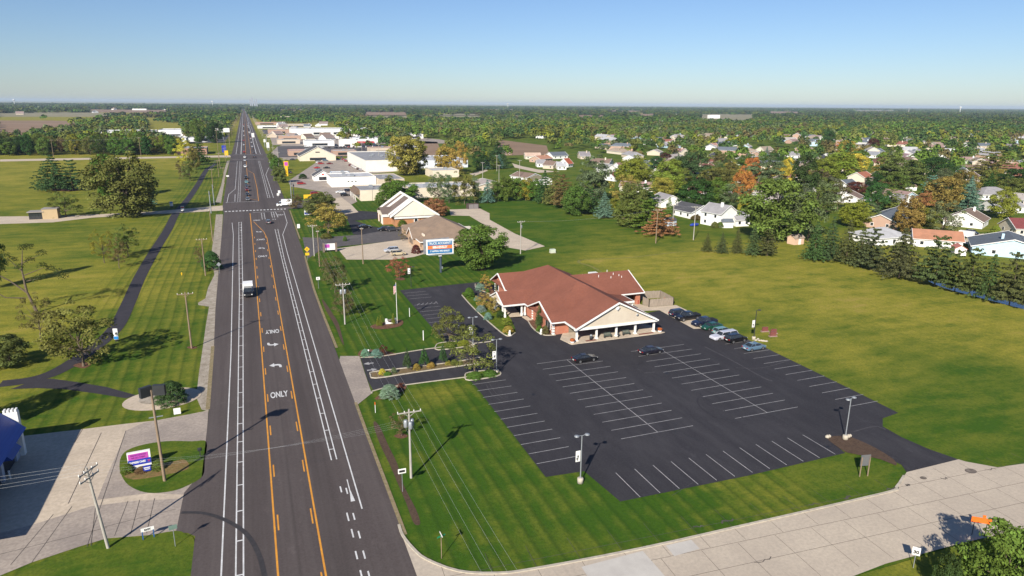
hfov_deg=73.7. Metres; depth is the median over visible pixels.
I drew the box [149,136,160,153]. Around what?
broadleaf tree
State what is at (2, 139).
open crowned tree
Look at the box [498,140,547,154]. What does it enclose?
farm field
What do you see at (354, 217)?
bank parking
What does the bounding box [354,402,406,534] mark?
soil edge
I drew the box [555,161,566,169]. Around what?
house
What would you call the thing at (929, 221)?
broadleaf tree
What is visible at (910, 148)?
house
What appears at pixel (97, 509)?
utility pole
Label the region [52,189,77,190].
mulch bed
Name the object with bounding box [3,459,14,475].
bay door
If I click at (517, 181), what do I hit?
broadleaf tree
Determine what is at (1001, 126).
woods
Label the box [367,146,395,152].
shop
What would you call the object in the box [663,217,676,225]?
garden shed
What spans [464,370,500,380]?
kerb
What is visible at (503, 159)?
spruce tree
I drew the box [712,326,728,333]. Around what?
hatchback
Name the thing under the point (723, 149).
house
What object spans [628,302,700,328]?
staff parking pad
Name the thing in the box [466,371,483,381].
shrub
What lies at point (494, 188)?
broadleaf tree
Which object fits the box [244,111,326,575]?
yellow road markings
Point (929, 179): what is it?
pine tree
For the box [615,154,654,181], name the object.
broadleaf tree
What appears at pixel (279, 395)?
road lettering
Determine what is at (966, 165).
house
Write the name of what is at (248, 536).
tar snake
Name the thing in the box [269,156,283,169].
broadleaf tree
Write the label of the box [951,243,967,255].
garden shed
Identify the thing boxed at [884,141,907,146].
house
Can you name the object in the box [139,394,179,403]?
gravel bed
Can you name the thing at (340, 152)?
shop
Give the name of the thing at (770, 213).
broadleaf tree
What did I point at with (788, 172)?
broadleaf tree
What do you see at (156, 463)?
shrub
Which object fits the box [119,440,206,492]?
grass island
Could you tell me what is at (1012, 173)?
broadleaf tree
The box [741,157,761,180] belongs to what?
broadleaf tree
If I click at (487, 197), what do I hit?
spruce tree
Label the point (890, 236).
house
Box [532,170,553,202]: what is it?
spruce tree
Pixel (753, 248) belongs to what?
spruce tree
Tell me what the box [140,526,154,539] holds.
exit sign
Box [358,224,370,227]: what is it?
sedan
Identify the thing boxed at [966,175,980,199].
spruce tree
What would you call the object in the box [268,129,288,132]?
shop
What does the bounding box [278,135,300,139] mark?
shop
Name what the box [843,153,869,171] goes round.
broadleaf tree
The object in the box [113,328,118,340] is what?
info board
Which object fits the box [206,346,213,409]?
soil edge
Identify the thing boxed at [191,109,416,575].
highway
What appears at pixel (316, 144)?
window
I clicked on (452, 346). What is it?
shrub
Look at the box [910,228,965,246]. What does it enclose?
house
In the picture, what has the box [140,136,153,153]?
broadleaf tree
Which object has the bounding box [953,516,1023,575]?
broadleaf tree
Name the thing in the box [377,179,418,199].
broadleaf tree
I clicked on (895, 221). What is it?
spruce tree
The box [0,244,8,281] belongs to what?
broadleaf tree
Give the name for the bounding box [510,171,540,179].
house
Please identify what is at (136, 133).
broadleaf tree
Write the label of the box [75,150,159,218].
broadleaf tree
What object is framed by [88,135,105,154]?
open crowned tree
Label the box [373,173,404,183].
shop
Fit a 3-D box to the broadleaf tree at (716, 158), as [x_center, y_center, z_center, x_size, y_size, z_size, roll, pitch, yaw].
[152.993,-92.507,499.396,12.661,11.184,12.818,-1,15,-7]
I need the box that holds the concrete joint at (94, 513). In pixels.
[2,429,173,563]
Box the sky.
[0,0,1023,108]
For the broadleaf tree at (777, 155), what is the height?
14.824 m
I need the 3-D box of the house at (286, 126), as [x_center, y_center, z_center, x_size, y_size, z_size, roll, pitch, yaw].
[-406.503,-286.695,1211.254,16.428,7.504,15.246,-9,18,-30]
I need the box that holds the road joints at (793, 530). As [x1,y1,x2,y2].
[396,453,1023,575]
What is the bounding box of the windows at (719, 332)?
[716,330,737,335]
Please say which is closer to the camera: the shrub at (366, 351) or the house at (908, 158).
the shrub at (366, 351)
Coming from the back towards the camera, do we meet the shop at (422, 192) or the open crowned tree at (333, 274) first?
the shop at (422, 192)
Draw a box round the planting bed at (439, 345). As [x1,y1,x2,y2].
[436,341,470,348]
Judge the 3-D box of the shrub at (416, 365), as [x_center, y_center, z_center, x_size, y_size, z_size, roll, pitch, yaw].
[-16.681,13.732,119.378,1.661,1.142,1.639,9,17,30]
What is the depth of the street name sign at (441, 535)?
69.41 m
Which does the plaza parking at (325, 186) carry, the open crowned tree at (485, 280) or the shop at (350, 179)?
the shop at (350, 179)
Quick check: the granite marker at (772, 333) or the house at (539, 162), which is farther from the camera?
the house at (539, 162)
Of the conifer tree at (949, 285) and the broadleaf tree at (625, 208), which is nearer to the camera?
the conifer tree at (949, 285)
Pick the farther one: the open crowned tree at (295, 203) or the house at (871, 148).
the house at (871, 148)
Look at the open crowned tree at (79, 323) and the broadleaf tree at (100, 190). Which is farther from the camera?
the broadleaf tree at (100, 190)
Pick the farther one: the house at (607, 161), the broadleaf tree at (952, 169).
the house at (607, 161)
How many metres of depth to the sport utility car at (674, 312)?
149.68 m
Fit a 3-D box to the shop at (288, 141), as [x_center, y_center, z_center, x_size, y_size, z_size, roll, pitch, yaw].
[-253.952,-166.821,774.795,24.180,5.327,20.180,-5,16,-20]
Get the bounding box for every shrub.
[120,463,134,475]
[134,466,145,474]
[151,459,165,471]
[153,380,188,408]
[200,250,222,270]
[298,174,306,178]
[320,233,331,238]
[360,349,369,357]
[370,349,383,357]
[379,384,400,400]
[397,220,406,226]
[411,244,420,253]
[412,363,420,370]
[426,362,435,367]
[446,342,455,348]
[450,359,458,365]
[457,340,469,346]
[464,287,474,297]
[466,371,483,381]
[475,283,485,290]
[475,305,486,312]
[482,369,497,377]
[483,312,491,320]
[496,311,503,317]
[502,325,514,333]
[542,325,549,334]
[691,215,700,219]
[711,222,718,227]
[989,226,1000,232]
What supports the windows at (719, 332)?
in the hearse
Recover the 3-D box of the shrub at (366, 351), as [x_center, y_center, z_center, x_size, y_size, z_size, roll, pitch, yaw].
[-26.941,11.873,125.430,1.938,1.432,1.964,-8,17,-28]
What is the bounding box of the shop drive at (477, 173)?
[471,170,487,175]
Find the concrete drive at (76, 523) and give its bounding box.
[0,498,182,574]
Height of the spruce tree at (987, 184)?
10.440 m
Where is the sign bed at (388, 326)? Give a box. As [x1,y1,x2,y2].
[370,320,402,328]
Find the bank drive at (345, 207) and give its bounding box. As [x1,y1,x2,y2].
[333,197,357,213]
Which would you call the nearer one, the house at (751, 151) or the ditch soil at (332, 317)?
the ditch soil at (332, 317)
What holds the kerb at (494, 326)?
on the parking lot at (566, 414)
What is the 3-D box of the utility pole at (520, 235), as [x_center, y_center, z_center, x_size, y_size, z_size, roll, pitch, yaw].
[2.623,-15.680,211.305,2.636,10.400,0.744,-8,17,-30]
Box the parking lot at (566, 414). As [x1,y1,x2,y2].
[361,282,957,500]
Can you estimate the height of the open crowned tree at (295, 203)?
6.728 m
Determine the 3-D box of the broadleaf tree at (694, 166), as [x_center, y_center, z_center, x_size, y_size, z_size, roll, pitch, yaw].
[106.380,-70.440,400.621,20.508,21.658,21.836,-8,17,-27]
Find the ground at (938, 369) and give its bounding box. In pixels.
[0,101,1023,575]
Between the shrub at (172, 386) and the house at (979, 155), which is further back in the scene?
the house at (979, 155)
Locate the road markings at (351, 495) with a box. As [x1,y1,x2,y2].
[220,111,369,575]
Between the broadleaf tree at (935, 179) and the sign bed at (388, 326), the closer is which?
the sign bed at (388, 326)
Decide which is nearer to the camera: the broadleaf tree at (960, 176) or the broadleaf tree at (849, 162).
the broadleaf tree at (960, 176)
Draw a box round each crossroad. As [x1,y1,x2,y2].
[0,155,230,161]
[0,206,222,223]
[287,200,308,208]
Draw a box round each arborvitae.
[535,305,542,326]
[664,197,672,213]
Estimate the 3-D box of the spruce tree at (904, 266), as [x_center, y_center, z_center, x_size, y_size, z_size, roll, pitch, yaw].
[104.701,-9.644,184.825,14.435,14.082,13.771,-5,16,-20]
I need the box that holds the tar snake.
[180,511,266,575]
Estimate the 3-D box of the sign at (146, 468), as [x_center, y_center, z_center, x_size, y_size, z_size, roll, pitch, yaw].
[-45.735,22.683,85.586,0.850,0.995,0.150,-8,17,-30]
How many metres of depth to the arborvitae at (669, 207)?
287.17 m
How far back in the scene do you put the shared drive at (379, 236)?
232.32 m
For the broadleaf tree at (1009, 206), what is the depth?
283.46 m
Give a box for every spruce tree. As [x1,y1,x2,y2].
[29,154,81,190]
[192,133,210,164]
[478,159,490,168]
[478,180,494,202]
[481,150,498,168]
[497,154,505,167]
[500,153,510,167]
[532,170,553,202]
[541,168,563,203]
[593,192,614,217]
[700,233,713,251]
[714,232,730,252]
[729,228,744,252]
[742,226,762,255]
[798,221,831,261]
[817,217,841,260]
[830,219,859,261]
[845,226,869,266]
[872,227,924,279]
[889,210,902,228]
[963,177,979,204]
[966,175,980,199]
[967,254,1006,301]
[982,173,997,186]
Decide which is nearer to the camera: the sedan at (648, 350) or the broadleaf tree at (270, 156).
the sedan at (648, 350)
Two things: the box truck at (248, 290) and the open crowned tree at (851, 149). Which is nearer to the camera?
the box truck at (248, 290)
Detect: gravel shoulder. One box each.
[197,214,222,411]
[216,160,229,202]
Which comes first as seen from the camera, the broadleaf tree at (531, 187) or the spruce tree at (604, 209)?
the spruce tree at (604, 209)
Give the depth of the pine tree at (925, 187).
327.12 m
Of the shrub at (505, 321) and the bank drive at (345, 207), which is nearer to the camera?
the shrub at (505, 321)
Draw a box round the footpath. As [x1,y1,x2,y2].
[0,164,216,397]
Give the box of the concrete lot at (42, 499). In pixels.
[0,410,208,572]
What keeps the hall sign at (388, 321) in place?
on the sign bed at (388, 326)
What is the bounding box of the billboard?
[423,237,453,272]
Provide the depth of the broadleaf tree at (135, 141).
596.89 m
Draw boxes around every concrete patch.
[582,551,664,575]
[666,540,699,555]
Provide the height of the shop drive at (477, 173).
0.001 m
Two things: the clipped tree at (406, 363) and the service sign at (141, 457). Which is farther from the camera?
the clipped tree at (406, 363)
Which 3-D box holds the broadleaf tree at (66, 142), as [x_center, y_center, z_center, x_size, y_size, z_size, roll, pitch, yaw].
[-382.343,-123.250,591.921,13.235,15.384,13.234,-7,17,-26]
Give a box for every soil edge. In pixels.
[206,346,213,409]
[289,210,300,238]
[304,256,337,347]
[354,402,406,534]
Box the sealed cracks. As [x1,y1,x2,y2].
[555,354,836,440]
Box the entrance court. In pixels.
[497,305,531,319]
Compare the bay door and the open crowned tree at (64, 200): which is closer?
the bay door
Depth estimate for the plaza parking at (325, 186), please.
407.24 m
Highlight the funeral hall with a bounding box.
[489,265,664,344]
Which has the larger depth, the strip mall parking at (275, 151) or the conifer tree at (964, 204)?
the strip mall parking at (275, 151)
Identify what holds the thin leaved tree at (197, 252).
on the ground at (938, 369)
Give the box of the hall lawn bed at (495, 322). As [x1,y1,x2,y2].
[462,292,514,334]
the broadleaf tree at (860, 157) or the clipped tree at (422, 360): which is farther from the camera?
the broadleaf tree at (860, 157)
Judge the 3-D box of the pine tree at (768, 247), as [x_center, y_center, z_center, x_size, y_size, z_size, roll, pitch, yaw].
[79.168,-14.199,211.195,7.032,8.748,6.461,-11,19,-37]
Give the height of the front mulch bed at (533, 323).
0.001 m
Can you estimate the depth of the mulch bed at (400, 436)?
95.63 m
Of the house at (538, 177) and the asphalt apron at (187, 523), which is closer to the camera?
the asphalt apron at (187, 523)
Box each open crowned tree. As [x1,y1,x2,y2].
[0,138,9,154]
[32,299,116,366]
[43,135,56,152]
[44,191,83,217]
[53,136,66,150]
[68,137,81,154]
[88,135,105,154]
[94,134,111,153]
[111,223,139,255]
[118,135,135,155]
[153,135,165,151]
[172,138,194,161]
[175,160,186,178]
[181,159,197,180]
[286,194,302,207]
[303,202,347,232]
[320,257,347,292]
[331,289,354,313]
[379,344,387,354]
[425,172,450,199]
[431,306,466,346]
[439,173,456,200]
[449,140,468,171]
[450,170,478,204]
[467,174,481,202]
[475,292,492,307]
[479,274,491,290]
[486,297,499,311]
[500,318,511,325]
[608,174,640,198]
[608,196,620,211]
[710,161,726,172]
[719,182,749,207]
[734,169,757,192]
[785,180,841,244]
[810,180,840,212]
[828,180,852,209]
[837,140,864,152]
[873,178,903,189]
[914,190,935,210]
[925,200,966,230]
[937,184,967,204]
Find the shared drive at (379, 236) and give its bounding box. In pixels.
[302,227,408,257]
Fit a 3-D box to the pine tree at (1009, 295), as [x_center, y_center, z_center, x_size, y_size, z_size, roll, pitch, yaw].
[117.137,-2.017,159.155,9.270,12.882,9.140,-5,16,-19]
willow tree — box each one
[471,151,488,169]
[576,154,612,200]
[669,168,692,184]
[745,156,786,181]
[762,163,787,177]
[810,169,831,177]
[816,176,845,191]
[881,173,915,191]
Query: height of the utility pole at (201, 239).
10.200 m
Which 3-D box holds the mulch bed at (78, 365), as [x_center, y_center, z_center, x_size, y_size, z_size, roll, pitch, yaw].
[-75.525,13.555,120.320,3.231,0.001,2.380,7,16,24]
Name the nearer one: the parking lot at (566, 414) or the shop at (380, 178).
the parking lot at (566, 414)
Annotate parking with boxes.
[188,135,228,142]
[270,135,444,144]
[272,144,338,159]
[277,145,385,156]
[288,159,393,203]
[320,239,423,259]
[345,211,399,234]
[450,208,543,249]
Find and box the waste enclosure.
[466,203,478,208]
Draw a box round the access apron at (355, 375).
[339,356,370,403]
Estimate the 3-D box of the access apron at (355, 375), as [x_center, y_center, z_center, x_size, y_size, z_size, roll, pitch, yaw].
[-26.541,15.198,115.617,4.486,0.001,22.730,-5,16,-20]
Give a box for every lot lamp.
[491,338,501,373]
[574,433,589,483]
[752,309,760,339]
[842,396,856,439]
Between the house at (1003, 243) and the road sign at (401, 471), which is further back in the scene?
the house at (1003, 243)
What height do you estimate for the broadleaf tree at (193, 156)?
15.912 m
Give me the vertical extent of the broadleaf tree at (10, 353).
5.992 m
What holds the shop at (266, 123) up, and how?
on the ground at (938, 369)
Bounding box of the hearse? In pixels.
[709,329,737,340]
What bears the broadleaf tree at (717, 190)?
on the ground at (938, 369)
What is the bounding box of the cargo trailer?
[959,230,974,237]
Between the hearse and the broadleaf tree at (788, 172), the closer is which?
the hearse
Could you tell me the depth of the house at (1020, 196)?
329.32 m
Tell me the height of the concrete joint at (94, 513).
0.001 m
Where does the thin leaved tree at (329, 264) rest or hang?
on the ground at (938, 369)
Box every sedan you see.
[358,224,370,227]
[638,345,663,355]
[700,321,722,330]
[742,341,765,351]
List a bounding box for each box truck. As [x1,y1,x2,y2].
[242,280,253,296]
[276,199,291,206]
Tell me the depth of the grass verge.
69.27 m
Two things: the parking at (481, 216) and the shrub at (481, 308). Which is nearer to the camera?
the shrub at (481, 308)
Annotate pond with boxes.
[929,281,1023,308]
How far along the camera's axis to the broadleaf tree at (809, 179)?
338.97 m
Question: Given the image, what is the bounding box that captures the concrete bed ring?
[122,387,201,410]
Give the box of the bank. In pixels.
[376,191,439,226]
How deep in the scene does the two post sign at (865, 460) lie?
85.63 m
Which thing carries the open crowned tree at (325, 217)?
on the ground at (938, 369)
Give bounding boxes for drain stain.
[965,468,976,472]
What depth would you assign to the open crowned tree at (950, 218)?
246.84 m
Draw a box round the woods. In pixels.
[0,102,1023,170]
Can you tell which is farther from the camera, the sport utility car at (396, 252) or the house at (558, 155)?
the house at (558, 155)
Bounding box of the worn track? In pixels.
[577,249,745,271]
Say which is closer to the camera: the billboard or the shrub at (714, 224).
the billboard
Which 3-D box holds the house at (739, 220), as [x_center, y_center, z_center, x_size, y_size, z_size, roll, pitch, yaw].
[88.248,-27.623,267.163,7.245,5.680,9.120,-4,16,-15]
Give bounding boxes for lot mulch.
[828,436,896,464]
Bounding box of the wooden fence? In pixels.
[640,290,673,306]
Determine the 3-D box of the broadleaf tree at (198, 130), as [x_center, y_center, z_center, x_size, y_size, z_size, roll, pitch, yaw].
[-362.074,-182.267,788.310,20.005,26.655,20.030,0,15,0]
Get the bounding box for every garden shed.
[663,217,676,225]
[721,219,733,227]
[787,234,804,244]
[906,184,917,190]
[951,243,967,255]
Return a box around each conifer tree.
[52,159,86,189]
[634,208,680,235]
[940,249,968,290]
[949,184,990,211]
[1011,272,1023,304]
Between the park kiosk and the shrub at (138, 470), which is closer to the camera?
the shrub at (138, 470)
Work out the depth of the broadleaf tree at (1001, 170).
411.36 m
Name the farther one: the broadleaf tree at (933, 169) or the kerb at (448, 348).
the broadleaf tree at (933, 169)
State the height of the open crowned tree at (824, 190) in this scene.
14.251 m
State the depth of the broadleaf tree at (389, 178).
324.06 m
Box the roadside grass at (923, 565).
[856,528,1023,575]
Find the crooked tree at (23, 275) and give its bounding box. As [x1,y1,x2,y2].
[0,244,68,311]
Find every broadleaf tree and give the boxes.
[0,131,11,146]
[0,142,16,155]
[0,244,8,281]
[0,333,32,367]
[10,139,25,154]
[12,136,22,153]
[20,133,35,155]
[30,133,42,143]
[34,137,50,155]
[35,137,56,154]
[62,137,78,153]
[66,134,80,147]
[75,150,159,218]
[80,136,95,154]
[88,154,113,197]
[89,132,103,136]
[98,137,107,152]
[106,136,122,154]
[111,132,122,137]
[117,138,134,153]
[130,133,141,153]
[132,132,144,140]
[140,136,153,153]
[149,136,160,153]
[164,136,178,154]
[183,122,195,137]
[187,146,200,169]
[189,118,206,140]
[204,119,223,142]
[268,154,275,164]
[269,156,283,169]
[271,165,286,182]
[302,191,339,215]
[374,191,389,204]
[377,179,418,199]
[380,174,393,192]
[385,135,423,175]
[405,137,428,172]
[424,198,449,215]
[433,143,457,168]
[453,223,508,268]
[488,179,504,201]
[489,157,499,168]
[490,145,506,160]
[495,175,514,201]
[506,178,526,200]
[516,178,533,200]
[526,178,544,201]
[560,183,590,215]
[612,198,645,227]
[613,166,628,180]
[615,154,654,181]
[618,180,648,206]
[638,167,653,177]
[648,156,663,168]
[648,177,674,194]
[650,158,685,194]
[659,152,671,159]
[675,178,715,205]
[678,150,712,182]
[696,167,736,187]
[702,177,733,203]
[713,154,729,162]
[724,162,739,179]
[730,168,756,201]
[736,178,822,240]
[737,155,750,168]
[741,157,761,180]
[764,150,781,160]
[780,157,795,180]
[781,183,813,206]
[791,152,821,194]
[808,156,840,179]
[814,177,834,193]
[822,128,835,142]
[823,149,860,180]
[837,199,877,226]
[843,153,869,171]
[846,181,867,193]
[863,181,892,211]
[865,173,886,185]
[866,138,880,144]
[867,202,881,215]
[870,163,882,173]
[871,164,894,181]
[879,157,929,183]
[893,195,926,231]
[914,206,939,226]
[921,157,954,178]
[923,175,945,190]
[923,176,967,210]
[931,553,963,575]
[936,168,953,177]
[940,166,968,179]
[949,169,982,194]
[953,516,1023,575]
[967,149,1017,174]
[978,168,999,183]
[986,167,1007,184]
[986,186,1021,218]
[996,168,1023,190]
[997,176,1023,192]
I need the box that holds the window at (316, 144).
[312,143,327,145]
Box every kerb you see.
[360,341,904,573]
[369,357,479,378]
[435,340,472,349]
[462,284,555,336]
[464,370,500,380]
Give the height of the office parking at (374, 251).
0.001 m
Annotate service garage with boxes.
[0,407,26,484]
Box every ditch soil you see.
[322,299,343,344]
[373,421,419,524]
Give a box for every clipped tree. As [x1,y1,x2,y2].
[403,348,411,370]
[419,345,428,367]
[439,343,447,361]
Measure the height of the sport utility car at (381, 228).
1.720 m
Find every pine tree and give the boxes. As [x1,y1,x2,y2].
[549,174,573,207]
[577,189,601,212]
[624,198,667,226]
[628,183,663,205]
[758,229,778,253]
[857,227,889,269]
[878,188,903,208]
[911,235,961,285]
[917,180,938,196]
[920,175,937,195]
[953,247,990,292]
[987,252,1023,305]
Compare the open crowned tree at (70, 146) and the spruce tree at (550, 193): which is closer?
the spruce tree at (550, 193)
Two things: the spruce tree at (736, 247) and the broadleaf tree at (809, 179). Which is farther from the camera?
the broadleaf tree at (809, 179)
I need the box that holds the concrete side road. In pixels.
[404,459,1023,575]
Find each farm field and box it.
[0,112,106,116]
[0,120,74,134]
[88,109,165,112]
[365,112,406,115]
[370,115,517,117]
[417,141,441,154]
[443,113,477,115]
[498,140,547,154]
[702,114,751,119]
[770,111,797,113]
[857,110,892,110]
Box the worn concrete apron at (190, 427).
[97,411,207,499]
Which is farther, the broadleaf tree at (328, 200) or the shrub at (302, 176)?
the shrub at (302, 176)
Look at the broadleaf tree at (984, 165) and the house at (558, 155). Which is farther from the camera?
the house at (558, 155)
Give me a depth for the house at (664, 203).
311.03 m
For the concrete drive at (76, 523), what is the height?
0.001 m
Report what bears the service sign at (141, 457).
on the grass island at (179, 450)
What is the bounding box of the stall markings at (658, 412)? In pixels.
[411,291,875,496]
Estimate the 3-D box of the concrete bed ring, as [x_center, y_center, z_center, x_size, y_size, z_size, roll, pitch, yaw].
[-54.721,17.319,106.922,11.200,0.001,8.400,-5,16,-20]
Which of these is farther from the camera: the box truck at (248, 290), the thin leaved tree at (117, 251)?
the thin leaved tree at (117, 251)
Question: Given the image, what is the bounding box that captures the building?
[707,115,719,117]
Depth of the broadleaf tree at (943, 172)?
391.58 m
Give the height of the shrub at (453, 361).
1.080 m
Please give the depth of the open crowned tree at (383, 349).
125.17 m
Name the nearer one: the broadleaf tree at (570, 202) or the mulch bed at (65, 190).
the broadleaf tree at (570, 202)
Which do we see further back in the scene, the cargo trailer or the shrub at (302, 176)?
the shrub at (302, 176)
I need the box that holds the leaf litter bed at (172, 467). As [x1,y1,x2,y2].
[124,459,188,479]
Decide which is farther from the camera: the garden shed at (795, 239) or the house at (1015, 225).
the house at (1015, 225)
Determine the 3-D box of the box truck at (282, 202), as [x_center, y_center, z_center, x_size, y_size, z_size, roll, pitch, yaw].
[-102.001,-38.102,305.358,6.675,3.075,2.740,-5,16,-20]
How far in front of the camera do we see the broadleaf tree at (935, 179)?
350.97 m
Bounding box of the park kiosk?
[26,207,60,219]
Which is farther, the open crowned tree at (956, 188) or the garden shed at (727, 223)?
the open crowned tree at (956, 188)
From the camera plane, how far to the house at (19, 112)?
2219.82 m
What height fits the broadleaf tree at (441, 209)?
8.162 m
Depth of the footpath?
136.75 m
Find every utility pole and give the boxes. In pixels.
[78,462,109,548]
[177,292,192,347]
[196,238,206,275]
[310,225,316,255]
[317,230,319,266]
[337,283,349,323]
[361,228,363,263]
[397,408,420,478]
[519,221,524,253]
[654,210,661,242]
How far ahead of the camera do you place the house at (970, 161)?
519.48 m
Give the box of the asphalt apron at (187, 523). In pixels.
[176,477,201,535]
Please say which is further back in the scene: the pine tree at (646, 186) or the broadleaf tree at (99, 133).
the broadleaf tree at (99, 133)
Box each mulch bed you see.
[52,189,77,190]
[73,362,89,367]
[358,349,395,356]
[375,383,405,399]
[394,433,407,437]
[476,284,493,293]
[527,320,551,334]
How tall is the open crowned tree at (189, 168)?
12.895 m
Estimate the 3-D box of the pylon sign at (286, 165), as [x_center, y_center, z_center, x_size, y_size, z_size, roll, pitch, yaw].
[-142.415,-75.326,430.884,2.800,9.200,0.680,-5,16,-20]
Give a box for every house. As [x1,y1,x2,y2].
[15,111,23,114]
[267,132,276,137]
[272,131,283,135]
[277,124,288,128]
[301,133,314,138]
[318,134,335,139]
[319,121,327,124]
[471,178,498,190]
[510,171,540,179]
[523,153,540,158]
[529,154,552,161]
[530,175,551,184]
[535,159,544,166]
[542,160,556,168]
[546,151,568,158]
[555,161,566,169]
[560,158,573,166]
[577,151,590,158]
[590,157,613,164]
[595,133,610,137]
[596,163,615,171]
[599,137,621,144]
[605,171,617,180]
[606,147,628,154]
[610,142,633,150]
[619,180,652,192]
[621,151,643,156]
[623,154,638,160]
[647,149,662,155]
[652,192,677,207]
[667,154,683,158]
[670,135,684,141]
[671,201,703,218]
[674,147,687,154]
[700,202,738,227]
[705,144,716,149]
[712,146,747,155]
[713,138,726,142]
[733,210,749,226]
[748,148,756,153]
[752,192,794,203]
[756,146,773,151]
[779,151,800,157]
[785,139,799,143]
[833,179,858,189]
[835,190,864,202]
[847,171,872,185]
[850,227,911,245]
[862,206,910,229]
[865,146,879,151]
[867,151,880,157]
[873,188,918,197]
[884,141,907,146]
[889,194,910,205]
[891,146,917,151]
[903,156,918,160]
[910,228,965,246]
[942,207,990,228]
[960,164,979,168]
[967,157,987,164]
[967,230,1023,258]
[968,142,989,148]
[975,151,1001,157]
[976,187,1003,199]
[978,199,1023,212]
[990,163,1022,171]
[997,218,1023,234]
[998,192,1023,203]
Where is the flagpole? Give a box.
[393,284,397,322]
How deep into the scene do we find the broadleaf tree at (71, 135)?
599.66 m
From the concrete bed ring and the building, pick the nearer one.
the concrete bed ring
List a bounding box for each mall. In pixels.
[158,128,189,136]
[289,127,372,134]
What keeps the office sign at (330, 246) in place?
on the ground at (938, 369)
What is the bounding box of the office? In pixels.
[400,215,477,249]
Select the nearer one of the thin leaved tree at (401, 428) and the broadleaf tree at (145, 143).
the thin leaved tree at (401, 428)
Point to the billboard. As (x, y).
(439, 246)
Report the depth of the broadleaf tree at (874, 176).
389.90 m
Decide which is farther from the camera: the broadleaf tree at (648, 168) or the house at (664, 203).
the broadleaf tree at (648, 168)
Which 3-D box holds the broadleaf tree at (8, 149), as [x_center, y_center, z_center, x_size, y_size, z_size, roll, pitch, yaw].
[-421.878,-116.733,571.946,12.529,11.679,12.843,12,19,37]
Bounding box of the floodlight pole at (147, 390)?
[138,384,166,480]
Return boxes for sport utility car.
[377,226,386,230]
[383,246,398,252]
[386,226,398,231]
[390,249,405,255]
[668,308,685,316]
[724,332,747,343]
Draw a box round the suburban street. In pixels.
[512,163,557,172]
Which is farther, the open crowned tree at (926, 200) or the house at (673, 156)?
the house at (673, 156)
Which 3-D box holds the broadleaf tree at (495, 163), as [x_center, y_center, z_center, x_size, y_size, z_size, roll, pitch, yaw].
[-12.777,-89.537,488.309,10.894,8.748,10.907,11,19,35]
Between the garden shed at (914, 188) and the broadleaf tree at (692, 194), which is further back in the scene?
the garden shed at (914, 188)
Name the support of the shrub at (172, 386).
on the concrete bed ring
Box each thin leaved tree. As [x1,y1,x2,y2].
[15,291,55,341]
[88,229,113,262]
[106,237,127,267]
[193,244,204,262]
[319,258,333,267]
[385,256,411,277]
[389,411,413,435]
[398,229,405,238]
[445,325,497,370]
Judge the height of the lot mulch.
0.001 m
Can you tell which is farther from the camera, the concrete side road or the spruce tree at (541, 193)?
the spruce tree at (541, 193)
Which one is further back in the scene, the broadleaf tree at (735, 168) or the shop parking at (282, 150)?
the shop parking at (282, 150)
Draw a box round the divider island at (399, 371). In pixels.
[371,359,478,376]
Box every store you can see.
[347,151,406,171]
[421,155,467,167]
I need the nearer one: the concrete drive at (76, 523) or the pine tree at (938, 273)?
the concrete drive at (76, 523)
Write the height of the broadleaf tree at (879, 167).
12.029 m
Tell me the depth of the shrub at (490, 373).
116.45 m
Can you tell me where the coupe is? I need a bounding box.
[571,353,597,363]
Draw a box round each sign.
[126,449,151,468]
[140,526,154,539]
[143,465,150,471]
[168,524,176,545]
[173,408,180,414]
[217,128,229,139]
[283,161,287,175]
[322,242,336,251]
[385,318,396,323]
[398,468,405,491]
[437,532,444,558]
[859,454,870,476]
[912,546,920,567]
[971,515,991,536]
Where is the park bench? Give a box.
[622,330,630,335]
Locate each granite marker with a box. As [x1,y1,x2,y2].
[760,327,768,331]
[768,331,777,336]
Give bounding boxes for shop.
[173,146,207,154]
[188,137,208,141]
[255,122,276,124]
[257,125,277,128]
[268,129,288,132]
[277,139,299,143]
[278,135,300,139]
[287,148,306,155]
[288,124,303,126]
[297,145,335,160]
[303,139,333,145]
[311,169,327,180]
[326,172,375,186]
[330,170,349,172]
[331,149,355,155]
[338,139,375,146]
[350,137,377,141]
[350,184,407,200]
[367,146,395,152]
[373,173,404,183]
[403,181,475,197]
[410,133,422,138]
[425,167,458,177]
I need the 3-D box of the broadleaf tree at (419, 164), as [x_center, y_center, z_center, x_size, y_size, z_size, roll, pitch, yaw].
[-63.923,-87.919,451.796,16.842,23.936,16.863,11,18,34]

